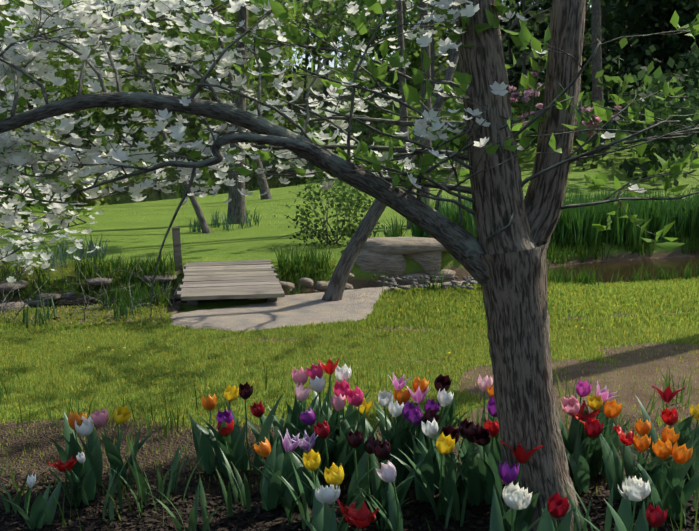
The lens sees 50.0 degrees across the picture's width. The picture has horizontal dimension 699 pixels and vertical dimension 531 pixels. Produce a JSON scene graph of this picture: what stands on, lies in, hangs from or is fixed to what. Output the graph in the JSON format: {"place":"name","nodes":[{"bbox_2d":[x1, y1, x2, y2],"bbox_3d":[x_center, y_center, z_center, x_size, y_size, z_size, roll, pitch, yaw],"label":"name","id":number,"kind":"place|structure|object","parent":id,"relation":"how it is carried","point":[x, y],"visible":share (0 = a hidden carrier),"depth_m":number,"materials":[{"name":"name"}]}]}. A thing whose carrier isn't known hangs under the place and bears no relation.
{"place":"outdoors","nodes":[
{"label":"outdoors","id":0,"kind":"place"},
{"bbox_2d":[37,164,332,204],"bbox_3d":[-13.429,-4.736,41.579,30.501,0.001,68.323,3,10,16],"label":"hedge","id":1,"kind":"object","parent":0,"point":[152,194],"depth_m":37.49,"materials":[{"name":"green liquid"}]},
{"bbox_2d":[10,0,591,106],"label":"sky","id":2,"kind":"structure","parent":0,"point":[331,64],"materials":[{"name":"white"}]},
{"bbox_2d":[0,9,698,530],"bbox_3d":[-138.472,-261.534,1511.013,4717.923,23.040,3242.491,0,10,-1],"label":"terrain","id":3,"kind":"structure","parent":0,"point":[132,229],"depth_m":6.82,"materials":[{"name":"green plant"}]},
{"bbox_2d":[0,225,187,320],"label":"bank brush","id":4,"kind":"object","parent":3,"relation":"on","point":[89,297],"visible":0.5,"depth_m":7.51,"materials":[{"name":"green plant"}]},
{"bbox_2d":[172,227,284,305],"bbox_3d":[-1.444,-0.036,8.643,1.242,0.625,2.251,-2,10,-11],"label":"footbridge","id":5,"kind":"object","parent":3,"relation":"on","point":[242,279],"visible":0.98,"depth_m":8.45,"materials":[{"name":"grey wood"}]},
{"bbox_2d":[0,237,480,311],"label":"creek rocks","id":6,"kind":"object","parent":3,"relation":"on","point":[381,255],"visible":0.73,"depth_m":9.91,"materials":[{"name":"grey stone"}]},
{"bbox_2d":[266,165,296,185],"bbox_3d":[-2.885,-3.781,31.744,1.278,0.954,0.522,0,10,-1],"label":"garden bench","id":7,"kind":"object","parent":3,"relation":"on","point":[284,177],"visible":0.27,"depth_m":31.90,"materials":[{"name":"wood"}]},
{"bbox_2d":[48,0,618,164],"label":"trees","id":8,"kind":"object","parent":3,"relation":"on","point":[182,151],"visible":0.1,"depth_m":67.14,"materials":[{"name":"green plant"}]},
{"bbox_2d":[0,0,698,530],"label":"dogwood","id":9,"kind":"object","parent":3,"relation":"on","point":[513,259],"depth_m":3.01,"materials":[{"name":"grey plant"}]},
{"bbox_2d":[0,0,646,284],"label":"dogwood blossoms","id":10,"kind":"object","parent":9,"relation":"attached to","point":[8,140],"visible":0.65,"depth_m":3.20,"materials":[{"name":"white plant"}]},
{"bbox_2d":[0,0,698,265],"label":"tree leaves","id":11,"kind":"object","parent":9,"relation":"attached to","point":[412,96],"visible":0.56,"depth_m":3.02,"materials":[{"name":"green plant"}]},
{"bbox_2d":[0,259,698,329],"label":"lawn grass","id":12,"kind":"structure","parent":3,"relation":"on","point":[671,292],"depth_m":7.56,"materials":[{"name":"green plant"}]},
{"bbox_2d":[0,269,698,530],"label":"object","id":13,"kind":"object","parent":3,"relation":"on","point":[98,522],"visible":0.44,"depth_m":3.39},
{"bbox_2d":[0,356,698,530],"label":"grass blades","id":14,"kind":"object","parent":3,"relation":"on","point":[667,381],"visible":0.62,"depth_m":4.36,"materials":[{"name":"green plant"}]},
{"bbox_2d":[0,0,698,300],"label":"woodland","id":15,"kind":"object","parent":3,"relation":"on","point":[630,64],"depth_m":29.24,"materials":[{"name":"green plant"}]},
{"bbox_2d":[22,184,698,328],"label":"shrubs","id":16,"kind":"object","parent":3,"relation":"on","point":[580,221],"visible":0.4,"depth_m":12.23,"materials":[{"name":"green plant"}]},
{"bbox_2d":[402,0,673,134],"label":"background tree trunks","id":17,"kind":"object","parent":3,"relation":"on","point":[523,51],"visible":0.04,"depth_m":41.72,"materials":[{"name":"brown plant"}]},
{"bbox_2d":[0,325,698,500],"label":"lawn grass","id":18,"kind":"structure","parent":0,"point":[562,348],"depth_m":5.61,"materials":[{"name":"green plant"}]},
{"bbox_2d":[0,222,698,310],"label":"tall grass","id":19,"kind":"structure","parent":0,"point":[296,259],"depth_m":9.36,"materials":[{"name":"green plant"}]},
{"bbox_2d":[27,356,698,529],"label":"tulips","id":20,"kind":"object","parent":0,"point":[516,497],"visible":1,"depth_m":3.45,"materials":[{"name":"multicoloured plant"}]},
{"bbox_2d":[29,257,698,308],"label":"creek water","id":21,"kind":"structure","parent":0,"point":[609,269],"depth_m":11.22,"materials":[{"name":"brown liquid"}]}
]}

